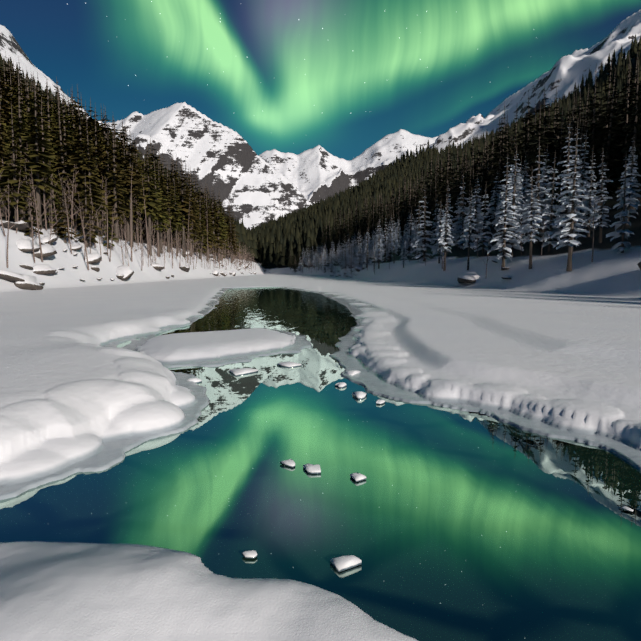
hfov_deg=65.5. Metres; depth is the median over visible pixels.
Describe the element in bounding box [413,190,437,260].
conifer tree
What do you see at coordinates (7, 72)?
conifer tree
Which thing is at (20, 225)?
rock
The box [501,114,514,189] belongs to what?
conifer tree
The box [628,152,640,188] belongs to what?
conifer tree
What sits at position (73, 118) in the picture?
conifer tree
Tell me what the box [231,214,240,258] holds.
conifer tree
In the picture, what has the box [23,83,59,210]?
conifer tree
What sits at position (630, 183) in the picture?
conifer tree
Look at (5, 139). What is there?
conifer tree
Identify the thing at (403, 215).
conifer tree
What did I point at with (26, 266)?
rock
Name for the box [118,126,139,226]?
conifer tree
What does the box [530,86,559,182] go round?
conifer tree
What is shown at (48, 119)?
conifer tree
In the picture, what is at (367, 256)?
conifer tree
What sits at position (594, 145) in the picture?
conifer tree
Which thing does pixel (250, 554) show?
ice chunk
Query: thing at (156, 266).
rock
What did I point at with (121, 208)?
conifer tree
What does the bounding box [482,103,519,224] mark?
conifer tree
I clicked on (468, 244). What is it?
conifer tree
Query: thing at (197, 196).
conifer tree
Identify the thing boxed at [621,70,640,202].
conifer tree
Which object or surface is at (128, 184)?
conifer tree
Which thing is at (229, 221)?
conifer tree
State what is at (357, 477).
ice chunk
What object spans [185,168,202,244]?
conifer tree
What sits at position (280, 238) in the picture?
forest
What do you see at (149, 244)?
bare tree
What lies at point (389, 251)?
conifer tree
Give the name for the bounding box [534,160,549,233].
conifer tree
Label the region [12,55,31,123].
conifer tree
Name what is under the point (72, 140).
conifer tree
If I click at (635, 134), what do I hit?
conifer tree
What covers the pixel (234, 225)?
conifer tree
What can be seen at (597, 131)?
conifer tree
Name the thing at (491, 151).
conifer tree
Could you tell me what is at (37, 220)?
bare tree
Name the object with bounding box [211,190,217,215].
conifer tree
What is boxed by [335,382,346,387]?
ice chunk
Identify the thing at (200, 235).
conifer tree
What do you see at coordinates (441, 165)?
conifer tree
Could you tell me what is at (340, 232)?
conifer tree
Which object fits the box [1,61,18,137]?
conifer tree
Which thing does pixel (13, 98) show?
conifer tree
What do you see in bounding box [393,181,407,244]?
conifer tree
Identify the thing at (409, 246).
conifer tree
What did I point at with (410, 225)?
conifer tree
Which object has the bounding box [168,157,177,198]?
conifer tree
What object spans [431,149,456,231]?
conifer tree
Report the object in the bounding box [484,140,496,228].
conifer tree
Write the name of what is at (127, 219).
conifer tree
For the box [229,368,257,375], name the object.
rock
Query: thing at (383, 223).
conifer tree
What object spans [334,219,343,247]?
conifer tree
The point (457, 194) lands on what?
conifer tree
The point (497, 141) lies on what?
conifer tree
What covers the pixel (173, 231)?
conifer tree
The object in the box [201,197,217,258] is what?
conifer tree
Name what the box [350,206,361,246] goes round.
conifer tree
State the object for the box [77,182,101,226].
conifer tree
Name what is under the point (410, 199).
conifer tree
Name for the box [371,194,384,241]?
conifer tree
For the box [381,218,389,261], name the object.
conifer tree
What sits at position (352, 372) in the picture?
ice chunk
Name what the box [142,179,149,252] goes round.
snag
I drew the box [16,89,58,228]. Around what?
conifer tree
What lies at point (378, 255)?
conifer tree
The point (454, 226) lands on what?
conifer tree
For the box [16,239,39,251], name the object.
rock
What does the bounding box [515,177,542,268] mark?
conifer tree
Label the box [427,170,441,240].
conifer tree
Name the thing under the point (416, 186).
conifer tree
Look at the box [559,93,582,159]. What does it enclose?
conifer tree
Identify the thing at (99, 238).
bare tree
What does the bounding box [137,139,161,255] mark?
conifer tree
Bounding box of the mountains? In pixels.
[0,9,640,229]
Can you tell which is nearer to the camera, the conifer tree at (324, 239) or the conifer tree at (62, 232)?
the conifer tree at (62, 232)
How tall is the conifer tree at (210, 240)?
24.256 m
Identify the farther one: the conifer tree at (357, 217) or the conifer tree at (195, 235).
the conifer tree at (357, 217)
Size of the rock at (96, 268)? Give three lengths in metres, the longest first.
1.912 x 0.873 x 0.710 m
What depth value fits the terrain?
9.81 m
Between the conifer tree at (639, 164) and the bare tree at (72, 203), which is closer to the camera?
the conifer tree at (639, 164)
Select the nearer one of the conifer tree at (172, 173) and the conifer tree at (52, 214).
the conifer tree at (52, 214)
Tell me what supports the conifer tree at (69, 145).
on the terrain
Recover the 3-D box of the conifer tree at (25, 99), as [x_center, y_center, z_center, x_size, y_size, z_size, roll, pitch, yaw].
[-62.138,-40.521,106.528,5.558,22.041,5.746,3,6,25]
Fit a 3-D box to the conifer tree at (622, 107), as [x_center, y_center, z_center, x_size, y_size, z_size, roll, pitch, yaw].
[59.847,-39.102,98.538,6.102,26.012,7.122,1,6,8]
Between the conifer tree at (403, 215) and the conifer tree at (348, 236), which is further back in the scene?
the conifer tree at (348, 236)
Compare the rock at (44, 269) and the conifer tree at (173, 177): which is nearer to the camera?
the rock at (44, 269)
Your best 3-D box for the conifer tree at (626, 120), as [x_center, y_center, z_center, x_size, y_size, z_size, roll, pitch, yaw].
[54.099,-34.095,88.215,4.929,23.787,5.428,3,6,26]
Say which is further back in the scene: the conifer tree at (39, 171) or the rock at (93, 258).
the rock at (93, 258)
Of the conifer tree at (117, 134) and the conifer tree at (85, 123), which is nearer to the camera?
the conifer tree at (85, 123)
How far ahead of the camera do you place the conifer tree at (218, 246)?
192.77 m
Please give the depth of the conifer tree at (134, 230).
114.57 m
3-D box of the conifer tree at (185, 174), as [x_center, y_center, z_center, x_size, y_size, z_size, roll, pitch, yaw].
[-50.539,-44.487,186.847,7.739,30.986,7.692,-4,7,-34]
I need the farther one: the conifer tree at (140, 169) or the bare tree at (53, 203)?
the conifer tree at (140, 169)
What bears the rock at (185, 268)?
on the terrain
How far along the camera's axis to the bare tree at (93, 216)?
84.32 m
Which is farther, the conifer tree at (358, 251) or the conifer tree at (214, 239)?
the conifer tree at (214, 239)
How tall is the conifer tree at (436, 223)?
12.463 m
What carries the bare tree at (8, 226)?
on the terrain
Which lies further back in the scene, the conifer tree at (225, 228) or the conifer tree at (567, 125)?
the conifer tree at (225, 228)
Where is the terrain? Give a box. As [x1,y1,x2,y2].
[0,57,640,640]
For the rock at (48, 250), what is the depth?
64.78 m
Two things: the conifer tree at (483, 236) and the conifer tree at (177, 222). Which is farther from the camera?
the conifer tree at (177, 222)
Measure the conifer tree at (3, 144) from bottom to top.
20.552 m
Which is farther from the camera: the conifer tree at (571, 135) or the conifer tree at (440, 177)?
the conifer tree at (440, 177)
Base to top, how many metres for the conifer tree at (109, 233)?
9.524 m
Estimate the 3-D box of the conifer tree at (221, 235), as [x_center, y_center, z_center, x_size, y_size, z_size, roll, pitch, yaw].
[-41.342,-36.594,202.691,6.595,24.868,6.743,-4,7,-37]
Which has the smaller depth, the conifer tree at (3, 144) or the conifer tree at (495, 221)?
the conifer tree at (3, 144)
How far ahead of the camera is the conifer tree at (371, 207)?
247.45 m
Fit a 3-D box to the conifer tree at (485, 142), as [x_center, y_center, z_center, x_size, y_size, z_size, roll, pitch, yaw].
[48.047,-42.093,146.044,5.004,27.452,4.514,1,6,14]
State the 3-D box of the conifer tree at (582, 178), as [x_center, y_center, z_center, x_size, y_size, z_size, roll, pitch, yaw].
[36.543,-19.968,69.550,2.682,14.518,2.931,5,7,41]
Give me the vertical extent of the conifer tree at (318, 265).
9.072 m
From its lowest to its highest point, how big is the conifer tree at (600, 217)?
10.478 m
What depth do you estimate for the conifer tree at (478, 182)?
132.27 m
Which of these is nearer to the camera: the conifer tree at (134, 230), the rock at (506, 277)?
the rock at (506, 277)
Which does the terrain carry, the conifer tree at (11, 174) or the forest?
the conifer tree at (11, 174)
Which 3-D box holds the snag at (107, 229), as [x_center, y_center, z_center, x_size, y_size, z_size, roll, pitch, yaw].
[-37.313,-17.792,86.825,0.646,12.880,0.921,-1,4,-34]
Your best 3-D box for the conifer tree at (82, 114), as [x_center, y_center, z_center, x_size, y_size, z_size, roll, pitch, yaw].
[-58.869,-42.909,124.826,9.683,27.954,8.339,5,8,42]
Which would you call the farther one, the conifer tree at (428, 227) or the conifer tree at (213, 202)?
the conifer tree at (213, 202)
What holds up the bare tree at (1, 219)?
on the terrain
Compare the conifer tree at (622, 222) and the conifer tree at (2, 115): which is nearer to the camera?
the conifer tree at (622, 222)
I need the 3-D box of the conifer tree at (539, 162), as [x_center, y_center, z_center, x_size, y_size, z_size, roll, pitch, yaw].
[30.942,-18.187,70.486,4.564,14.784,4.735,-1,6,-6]
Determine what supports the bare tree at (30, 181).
on the terrain
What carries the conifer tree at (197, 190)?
on the terrain
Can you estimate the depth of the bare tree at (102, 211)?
96.80 m
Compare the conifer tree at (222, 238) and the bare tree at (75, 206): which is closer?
the bare tree at (75, 206)
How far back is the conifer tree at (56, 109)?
113.30 m
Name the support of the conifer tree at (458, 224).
on the terrain
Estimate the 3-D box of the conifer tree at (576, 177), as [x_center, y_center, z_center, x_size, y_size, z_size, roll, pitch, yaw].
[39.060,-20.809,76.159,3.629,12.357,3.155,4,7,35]
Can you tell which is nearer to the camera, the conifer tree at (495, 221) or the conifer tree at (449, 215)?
the conifer tree at (495, 221)
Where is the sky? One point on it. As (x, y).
(341, 77)
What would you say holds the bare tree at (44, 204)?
on the terrain
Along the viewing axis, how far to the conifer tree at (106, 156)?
103.32 m
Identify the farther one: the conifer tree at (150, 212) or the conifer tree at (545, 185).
the conifer tree at (150, 212)
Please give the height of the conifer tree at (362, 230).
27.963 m
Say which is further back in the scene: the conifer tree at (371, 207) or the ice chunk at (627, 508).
the conifer tree at (371, 207)
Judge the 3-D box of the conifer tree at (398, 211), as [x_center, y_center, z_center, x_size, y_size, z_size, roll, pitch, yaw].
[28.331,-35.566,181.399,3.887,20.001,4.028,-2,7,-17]
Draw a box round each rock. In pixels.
[0,220,29,231]
[0,269,24,281]
[14,273,43,289]
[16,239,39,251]
[19,264,33,269]
[31,243,56,257]
[32,264,55,273]
[42,234,57,243]
[71,245,81,250]
[85,253,101,263]
[91,266,99,271]
[116,265,133,280]
[116,274,123,278]
[152,262,163,269]
[180,266,189,271]
[457,272,479,282]
[501,275,510,278]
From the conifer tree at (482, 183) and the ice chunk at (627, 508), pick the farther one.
the conifer tree at (482, 183)
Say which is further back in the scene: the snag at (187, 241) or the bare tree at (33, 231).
the snag at (187, 241)
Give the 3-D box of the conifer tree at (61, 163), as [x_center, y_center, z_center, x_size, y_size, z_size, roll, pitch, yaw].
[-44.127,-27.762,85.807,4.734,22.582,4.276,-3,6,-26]
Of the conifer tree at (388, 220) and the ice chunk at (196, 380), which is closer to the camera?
the ice chunk at (196, 380)
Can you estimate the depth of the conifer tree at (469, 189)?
119.62 m
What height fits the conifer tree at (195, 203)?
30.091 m
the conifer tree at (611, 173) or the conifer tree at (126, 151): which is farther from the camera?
the conifer tree at (126, 151)
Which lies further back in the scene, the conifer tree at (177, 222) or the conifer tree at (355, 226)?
the conifer tree at (355, 226)
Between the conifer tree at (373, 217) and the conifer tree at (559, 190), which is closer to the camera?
the conifer tree at (559, 190)
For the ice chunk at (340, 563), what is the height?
0.060 m
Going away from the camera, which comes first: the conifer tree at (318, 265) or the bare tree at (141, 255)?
the bare tree at (141, 255)
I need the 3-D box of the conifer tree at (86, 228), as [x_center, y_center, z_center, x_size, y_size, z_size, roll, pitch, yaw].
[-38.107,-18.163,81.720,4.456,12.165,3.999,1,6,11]
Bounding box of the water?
[0,287,640,640]
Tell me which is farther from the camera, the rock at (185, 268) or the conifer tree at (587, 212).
the rock at (185, 268)
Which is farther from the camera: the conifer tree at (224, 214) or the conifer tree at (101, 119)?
the conifer tree at (224, 214)
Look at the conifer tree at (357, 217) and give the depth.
282.50 m
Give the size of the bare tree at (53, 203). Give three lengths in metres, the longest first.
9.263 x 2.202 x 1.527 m
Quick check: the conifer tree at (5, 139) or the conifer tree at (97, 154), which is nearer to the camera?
the conifer tree at (5, 139)
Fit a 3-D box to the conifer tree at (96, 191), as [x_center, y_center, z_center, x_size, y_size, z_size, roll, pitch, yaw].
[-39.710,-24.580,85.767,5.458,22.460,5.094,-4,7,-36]
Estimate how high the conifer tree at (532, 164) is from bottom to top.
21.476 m
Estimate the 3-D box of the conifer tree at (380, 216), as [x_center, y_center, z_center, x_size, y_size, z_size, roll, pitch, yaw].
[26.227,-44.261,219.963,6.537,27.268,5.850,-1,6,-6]
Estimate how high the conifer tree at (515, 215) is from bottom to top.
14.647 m
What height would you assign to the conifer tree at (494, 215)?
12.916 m
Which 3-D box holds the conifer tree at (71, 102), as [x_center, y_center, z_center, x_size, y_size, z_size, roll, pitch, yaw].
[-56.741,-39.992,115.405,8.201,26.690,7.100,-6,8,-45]
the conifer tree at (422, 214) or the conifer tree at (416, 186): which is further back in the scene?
the conifer tree at (416, 186)
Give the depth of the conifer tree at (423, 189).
174.23 m
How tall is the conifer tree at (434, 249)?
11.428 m
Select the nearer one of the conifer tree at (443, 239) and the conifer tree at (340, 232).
the conifer tree at (443, 239)
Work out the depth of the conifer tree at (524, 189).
82.57 m
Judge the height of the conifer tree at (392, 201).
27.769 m
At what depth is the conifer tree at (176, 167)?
170.05 m
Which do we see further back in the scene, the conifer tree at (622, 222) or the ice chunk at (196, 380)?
the conifer tree at (622, 222)
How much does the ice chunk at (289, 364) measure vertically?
0.094 m
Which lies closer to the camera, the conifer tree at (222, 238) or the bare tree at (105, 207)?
the bare tree at (105, 207)
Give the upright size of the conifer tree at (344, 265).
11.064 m
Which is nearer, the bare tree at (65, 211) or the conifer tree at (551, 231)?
the conifer tree at (551, 231)
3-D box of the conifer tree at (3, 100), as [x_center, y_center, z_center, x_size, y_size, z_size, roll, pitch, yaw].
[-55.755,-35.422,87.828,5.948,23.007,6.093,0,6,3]
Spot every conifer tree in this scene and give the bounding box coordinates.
[0,51,26,123]
[0,67,18,179]
[0,70,15,180]
[0,98,8,149]
[0,100,20,216]
[0,105,29,221]
[0,121,9,163]
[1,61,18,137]
[2,59,16,97]
[2,70,42,205]
[6,75,40,213]
[7,73,17,109]
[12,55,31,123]
[12,62,22,109]
[13,166,42,236]
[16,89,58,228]
[17,71,39,199]
[21,82,32,133]
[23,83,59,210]
[26,72,57,143]
[30,74,37,105]
[32,111,63,219]
[39,81,60,203]
[42,80,54,121]
[42,165,65,228]
[49,77,67,145]
[50,93,77,225]
[51,92,81,220]
[52,91,62,168]
[52,96,90,215]
[52,177,76,242]
[53,96,67,153]
[55,98,81,217]
[63,86,104,233]
[65,95,87,173]
[66,91,82,210]
[67,112,94,211]
[73,178,102,246]
[74,113,107,242]
[77,99,85,134]
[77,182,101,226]
[79,104,101,172]
[81,98,104,173]
[84,114,111,230]
[92,107,104,147]
[96,107,122,218]
[98,108,103,132]
[99,133,116,231]
[100,109,112,180]
[100,123,129,233]
[101,203,117,248]
[103,116,130,242]
[109,118,120,162]
[116,131,145,246]
[117,122,142,225]
[117,145,141,240]
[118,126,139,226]
[121,154,141,237]
[129,203,143,242]
[131,135,142,175]
[133,146,147,234]
[133,157,154,238]
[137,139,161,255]
[142,163,171,256]
[145,146,169,194]
[147,139,155,234]
[151,163,172,252]
[155,158,170,242]
[158,168,184,252]
[164,220,175,248]
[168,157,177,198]
[168,163,185,239]
[169,179,179,244]
[169,180,184,255]
[171,160,196,256]
[174,160,184,240]
[174,193,193,243]
[181,164,191,239]
[181,174,201,256]
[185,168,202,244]
[186,172,203,233]
[186,188,200,254]
[189,194,209,258]
[192,168,203,226]
[195,172,200,206]
[197,186,214,249]
[198,196,213,261]
[201,192,211,244]
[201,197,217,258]
[207,189,217,254]
[208,186,225,260]
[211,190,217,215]
[213,193,228,261]
[214,206,227,250]
[216,209,229,260]
[217,193,227,257]
[222,203,229,234]
[225,203,239,243]
[226,203,235,257]
[226,226,236,262]
[228,218,236,261]
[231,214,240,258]
[292,254,298,271]
[316,253,320,270]
[320,224,329,253]
[320,249,322,269]
[322,250,327,271]
[327,221,335,254]
[329,248,333,269]
[331,216,336,250]
[334,210,345,251]
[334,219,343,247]
[341,245,348,268]
[343,208,353,246]
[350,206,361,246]
[351,212,359,241]
[352,204,359,229]
[353,231,363,265]
[354,235,363,266]
[359,198,369,240]
[361,199,370,230]
[361,216,370,245]
[362,232,372,267]
[367,201,373,232]
[368,204,376,243]
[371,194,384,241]
[371,242,376,263]
[372,195,378,228]
[373,199,384,239]
[373,219,383,268]
[373,230,382,261]
[376,206,386,236]
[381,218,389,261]
[382,213,397,260]
[383,203,390,238]
[389,192,395,214]
[389,220,399,262]
[392,186,402,228]
[392,198,402,227]
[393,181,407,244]
[394,222,402,255]
[398,184,408,229]
[399,237,406,267]
[402,211,414,255]
[403,180,417,234]
[406,207,413,244]
[407,184,420,229]
[409,175,419,207]
[409,221,420,258]
[410,201,428,254]
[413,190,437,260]
[416,173,424,205]
[418,165,431,241]
[420,155,437,243]
[423,169,439,243]
[427,161,443,209]
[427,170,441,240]
[430,197,438,243]
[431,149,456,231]
[431,160,445,240]
[431,202,444,262]
[435,206,444,247]
[437,205,454,270]
[438,157,449,208]
[442,154,456,200]
[442,190,454,255]
[443,159,454,231]
[448,143,467,234]
[448,170,455,233]
[450,153,469,230]
[451,182,469,248]
[451,201,461,241]
[453,200,466,245]
[458,147,474,188]
[459,188,479,269]
[461,157,476,231]
[461,169,470,198]
[465,138,479,225]
[467,143,483,222]
[469,174,483,248]
[471,147,493,232]
[471,163,483,197]
[472,187,492,255]
[478,138,488,192]
[479,142,496,227]
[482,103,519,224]
[483,133,496,221]
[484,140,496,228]
[485,120,502,205]
[485,169,501,236]
[486,117,512,231]
[487,156,521,269]
[491,190,506,243]
[496,148,527,256]
[498,152,524,243]
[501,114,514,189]
[508,113,521,174]
[511,156,529,223]
[512,98,545,221]
[513,110,535,197]
[514,157,534,232]
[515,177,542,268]
[517,138,535,202]
[520,140,549,243]
[521,106,549,209]
[529,146,553,237]
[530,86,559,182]
[530,104,540,211]
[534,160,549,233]
[535,87,568,203]
[540,157,561,252]
[541,109,555,182]
[546,108,571,216]
[548,101,562,200]
[551,124,591,270]
[554,111,575,192]
[554,124,579,238]
[558,106,570,177]
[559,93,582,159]
[560,111,591,207]
[565,159,583,212]
[569,89,595,189]
[572,88,589,151]
[575,131,593,223]
[577,71,603,191]
[581,58,622,205]
[581,153,598,236]
[588,67,626,207]
[588,152,612,242]
[589,97,603,192]
[606,159,635,253]
[610,54,640,169]
[610,55,635,189]
[610,59,640,196]
[612,61,640,208]
[616,145,640,224]
[617,130,640,213]
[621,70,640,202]
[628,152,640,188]
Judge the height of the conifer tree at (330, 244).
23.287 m
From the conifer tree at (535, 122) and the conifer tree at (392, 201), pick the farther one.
the conifer tree at (392, 201)
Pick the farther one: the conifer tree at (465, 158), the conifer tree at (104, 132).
the conifer tree at (465, 158)
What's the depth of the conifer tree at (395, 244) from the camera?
110.28 m
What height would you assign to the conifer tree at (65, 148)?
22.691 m
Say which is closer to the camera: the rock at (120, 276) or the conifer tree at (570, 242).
the conifer tree at (570, 242)
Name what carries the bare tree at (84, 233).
on the terrain
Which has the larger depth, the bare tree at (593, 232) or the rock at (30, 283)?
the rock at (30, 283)
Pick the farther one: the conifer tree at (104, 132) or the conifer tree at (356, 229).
the conifer tree at (356, 229)
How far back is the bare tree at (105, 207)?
94.01 m
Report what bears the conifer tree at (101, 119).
on the terrain
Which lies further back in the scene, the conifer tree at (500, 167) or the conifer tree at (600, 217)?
the conifer tree at (500, 167)
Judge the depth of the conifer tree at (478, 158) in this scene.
156.36 m
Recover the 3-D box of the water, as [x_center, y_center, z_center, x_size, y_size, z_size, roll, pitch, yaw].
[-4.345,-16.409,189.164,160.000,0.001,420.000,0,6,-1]
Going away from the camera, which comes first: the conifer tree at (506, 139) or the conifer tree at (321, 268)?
the conifer tree at (506, 139)
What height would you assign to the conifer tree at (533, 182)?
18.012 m
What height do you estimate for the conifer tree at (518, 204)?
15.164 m
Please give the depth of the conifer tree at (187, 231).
148.90 m
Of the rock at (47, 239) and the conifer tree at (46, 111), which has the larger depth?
the conifer tree at (46, 111)
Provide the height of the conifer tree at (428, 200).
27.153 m
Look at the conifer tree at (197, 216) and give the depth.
159.81 m
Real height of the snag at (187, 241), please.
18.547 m
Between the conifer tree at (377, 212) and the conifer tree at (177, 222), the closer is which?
the conifer tree at (177, 222)
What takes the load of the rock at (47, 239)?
on the terrain
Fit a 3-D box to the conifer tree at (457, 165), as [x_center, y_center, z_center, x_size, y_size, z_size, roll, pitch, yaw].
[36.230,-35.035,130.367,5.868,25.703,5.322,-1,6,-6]
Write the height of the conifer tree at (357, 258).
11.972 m
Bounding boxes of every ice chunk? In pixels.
[187,378,201,382]
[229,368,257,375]
[242,550,256,557]
[277,362,301,367]
[280,459,294,466]
[303,463,320,473]
[330,555,361,571]
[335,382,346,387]
[345,370,360,374]
[350,472,366,481]
[352,391,366,398]
[376,399,384,403]
[622,506,633,511]
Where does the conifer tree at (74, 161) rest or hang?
on the terrain
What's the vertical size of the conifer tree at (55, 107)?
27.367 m
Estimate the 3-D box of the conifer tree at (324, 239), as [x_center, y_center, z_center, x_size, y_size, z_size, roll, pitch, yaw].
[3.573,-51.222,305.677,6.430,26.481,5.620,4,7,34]
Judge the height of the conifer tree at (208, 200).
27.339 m
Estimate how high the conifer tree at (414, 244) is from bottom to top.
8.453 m
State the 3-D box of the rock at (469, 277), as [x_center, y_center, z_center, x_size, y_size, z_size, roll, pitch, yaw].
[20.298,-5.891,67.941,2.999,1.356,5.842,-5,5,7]
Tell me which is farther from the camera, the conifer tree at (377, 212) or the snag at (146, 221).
the conifer tree at (377, 212)
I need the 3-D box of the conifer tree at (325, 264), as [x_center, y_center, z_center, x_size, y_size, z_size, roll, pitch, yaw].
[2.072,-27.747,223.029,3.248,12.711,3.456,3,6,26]
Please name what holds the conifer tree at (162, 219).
on the terrain
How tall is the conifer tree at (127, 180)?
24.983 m
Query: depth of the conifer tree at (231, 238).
232.63 m
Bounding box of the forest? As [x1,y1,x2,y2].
[0,34,640,265]
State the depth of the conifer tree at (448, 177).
155.23 m
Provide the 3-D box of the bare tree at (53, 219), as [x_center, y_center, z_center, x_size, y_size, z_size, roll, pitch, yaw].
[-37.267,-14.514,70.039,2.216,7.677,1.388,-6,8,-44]
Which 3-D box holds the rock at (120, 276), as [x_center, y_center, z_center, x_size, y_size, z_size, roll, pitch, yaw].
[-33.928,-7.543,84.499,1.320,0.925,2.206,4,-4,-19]
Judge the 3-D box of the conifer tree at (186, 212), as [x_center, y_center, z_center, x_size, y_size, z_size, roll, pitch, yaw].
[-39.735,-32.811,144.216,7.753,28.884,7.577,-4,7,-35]
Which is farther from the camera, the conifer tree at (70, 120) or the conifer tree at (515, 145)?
the conifer tree at (515, 145)
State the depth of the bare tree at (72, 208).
82.46 m
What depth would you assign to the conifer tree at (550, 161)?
111.21 m
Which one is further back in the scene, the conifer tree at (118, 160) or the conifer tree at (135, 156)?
the conifer tree at (135, 156)
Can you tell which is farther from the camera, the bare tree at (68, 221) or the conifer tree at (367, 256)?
the conifer tree at (367, 256)
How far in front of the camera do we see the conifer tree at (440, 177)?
149.31 m
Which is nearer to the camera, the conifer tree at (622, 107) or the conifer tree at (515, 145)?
the conifer tree at (622, 107)
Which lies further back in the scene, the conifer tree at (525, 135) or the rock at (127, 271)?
the conifer tree at (525, 135)
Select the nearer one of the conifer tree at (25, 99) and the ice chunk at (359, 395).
the ice chunk at (359, 395)
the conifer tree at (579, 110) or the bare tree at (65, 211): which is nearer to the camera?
the bare tree at (65, 211)
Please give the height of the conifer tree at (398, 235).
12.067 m
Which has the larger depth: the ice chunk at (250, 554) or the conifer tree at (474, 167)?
the conifer tree at (474, 167)
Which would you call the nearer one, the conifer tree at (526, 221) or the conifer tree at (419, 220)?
the conifer tree at (526, 221)
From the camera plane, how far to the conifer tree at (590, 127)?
90.45 m
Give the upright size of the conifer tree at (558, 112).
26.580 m
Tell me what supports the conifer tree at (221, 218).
on the terrain
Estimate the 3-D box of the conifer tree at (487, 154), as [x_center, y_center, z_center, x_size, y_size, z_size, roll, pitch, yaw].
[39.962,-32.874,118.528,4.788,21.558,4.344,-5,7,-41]
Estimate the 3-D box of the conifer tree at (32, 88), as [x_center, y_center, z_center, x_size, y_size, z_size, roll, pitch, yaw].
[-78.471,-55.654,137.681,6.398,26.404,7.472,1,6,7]
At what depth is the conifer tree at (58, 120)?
102.20 m
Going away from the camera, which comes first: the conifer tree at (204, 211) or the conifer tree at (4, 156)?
the conifer tree at (4, 156)
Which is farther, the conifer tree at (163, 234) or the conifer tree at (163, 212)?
the conifer tree at (163, 234)
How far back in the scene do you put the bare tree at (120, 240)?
90.54 m
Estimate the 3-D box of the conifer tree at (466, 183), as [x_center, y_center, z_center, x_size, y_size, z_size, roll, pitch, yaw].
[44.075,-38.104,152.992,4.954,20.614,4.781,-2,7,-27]
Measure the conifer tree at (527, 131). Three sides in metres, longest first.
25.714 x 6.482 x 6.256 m
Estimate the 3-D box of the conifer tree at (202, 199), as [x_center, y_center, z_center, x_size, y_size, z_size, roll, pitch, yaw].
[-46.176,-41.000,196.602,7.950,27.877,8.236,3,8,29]
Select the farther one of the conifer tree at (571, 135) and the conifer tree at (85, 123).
the conifer tree at (85, 123)
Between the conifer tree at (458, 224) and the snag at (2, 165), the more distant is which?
the conifer tree at (458, 224)
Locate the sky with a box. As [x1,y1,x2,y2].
[0,0,640,159]
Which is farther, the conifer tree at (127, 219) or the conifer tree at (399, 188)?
the conifer tree at (399, 188)
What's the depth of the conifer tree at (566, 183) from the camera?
64.92 m
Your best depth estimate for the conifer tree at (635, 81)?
91.46 m
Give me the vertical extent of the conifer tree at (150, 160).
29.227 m
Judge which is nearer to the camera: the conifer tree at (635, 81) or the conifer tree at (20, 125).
the conifer tree at (20, 125)
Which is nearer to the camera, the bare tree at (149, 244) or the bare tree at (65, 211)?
the bare tree at (65, 211)
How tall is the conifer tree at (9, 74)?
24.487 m
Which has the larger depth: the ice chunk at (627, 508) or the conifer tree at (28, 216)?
the conifer tree at (28, 216)
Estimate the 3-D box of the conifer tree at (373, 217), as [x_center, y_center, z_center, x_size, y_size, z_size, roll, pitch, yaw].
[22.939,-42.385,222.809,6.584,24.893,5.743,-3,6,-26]
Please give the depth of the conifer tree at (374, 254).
120.48 m
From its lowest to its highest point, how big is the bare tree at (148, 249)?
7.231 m
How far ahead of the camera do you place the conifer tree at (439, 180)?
159.18 m
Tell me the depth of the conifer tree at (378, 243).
140.27 m
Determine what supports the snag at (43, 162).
on the terrain
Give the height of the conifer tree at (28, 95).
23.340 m
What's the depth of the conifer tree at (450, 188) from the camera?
142.21 m
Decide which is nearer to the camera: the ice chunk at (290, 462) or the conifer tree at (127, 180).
the ice chunk at (290, 462)
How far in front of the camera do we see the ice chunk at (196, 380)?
10.17 m
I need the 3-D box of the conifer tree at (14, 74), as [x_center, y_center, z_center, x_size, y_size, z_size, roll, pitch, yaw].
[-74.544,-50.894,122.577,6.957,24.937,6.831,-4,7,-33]
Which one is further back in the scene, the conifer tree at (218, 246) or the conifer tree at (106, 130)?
the conifer tree at (218, 246)
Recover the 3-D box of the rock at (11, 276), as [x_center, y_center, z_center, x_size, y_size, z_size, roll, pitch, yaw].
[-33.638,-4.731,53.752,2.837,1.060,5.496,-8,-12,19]
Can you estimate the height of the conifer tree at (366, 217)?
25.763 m
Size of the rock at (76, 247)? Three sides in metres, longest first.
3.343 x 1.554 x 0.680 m
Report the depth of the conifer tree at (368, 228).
230.02 m
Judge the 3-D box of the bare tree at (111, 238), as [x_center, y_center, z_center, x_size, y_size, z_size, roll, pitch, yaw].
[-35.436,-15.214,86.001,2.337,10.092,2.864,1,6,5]
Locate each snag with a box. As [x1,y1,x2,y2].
[0,122,5,213]
[39,97,46,220]
[105,183,107,255]
[130,166,132,261]
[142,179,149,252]
[187,203,189,262]
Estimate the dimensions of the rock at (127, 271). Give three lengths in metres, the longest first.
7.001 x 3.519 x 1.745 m
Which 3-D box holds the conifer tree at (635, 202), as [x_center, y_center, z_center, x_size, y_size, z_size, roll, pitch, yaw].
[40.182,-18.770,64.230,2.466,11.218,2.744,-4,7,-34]
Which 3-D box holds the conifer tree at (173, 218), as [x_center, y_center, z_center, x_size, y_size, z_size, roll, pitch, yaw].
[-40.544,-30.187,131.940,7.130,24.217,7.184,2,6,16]
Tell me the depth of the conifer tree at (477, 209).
88.03 m
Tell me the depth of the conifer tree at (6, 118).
78.19 m
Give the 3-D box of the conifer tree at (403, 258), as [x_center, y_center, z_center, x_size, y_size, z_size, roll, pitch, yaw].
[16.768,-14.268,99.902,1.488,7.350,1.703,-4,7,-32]
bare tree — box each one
[0,176,4,235]
[0,185,20,267]
[3,166,24,232]
[23,148,42,225]
[24,199,44,261]
[26,171,51,261]
[39,164,48,229]
[47,194,60,244]
[50,174,56,227]
[54,170,77,242]
[60,166,78,239]
[60,184,71,253]
[63,180,75,233]
[72,167,80,230]
[72,195,89,269]
[77,206,92,259]
[82,179,100,247]
[96,214,105,260]
[100,183,104,234]
[102,176,109,235]
[109,206,121,261]
[115,210,126,264]
[137,236,144,270]
[146,232,150,266]
[147,225,151,265]
[474,222,479,257]
[581,201,603,261]
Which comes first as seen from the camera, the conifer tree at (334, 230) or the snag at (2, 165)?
the snag at (2, 165)
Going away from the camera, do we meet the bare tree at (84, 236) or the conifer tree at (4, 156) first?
the conifer tree at (4, 156)
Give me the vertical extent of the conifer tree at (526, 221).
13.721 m
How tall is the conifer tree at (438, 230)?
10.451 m

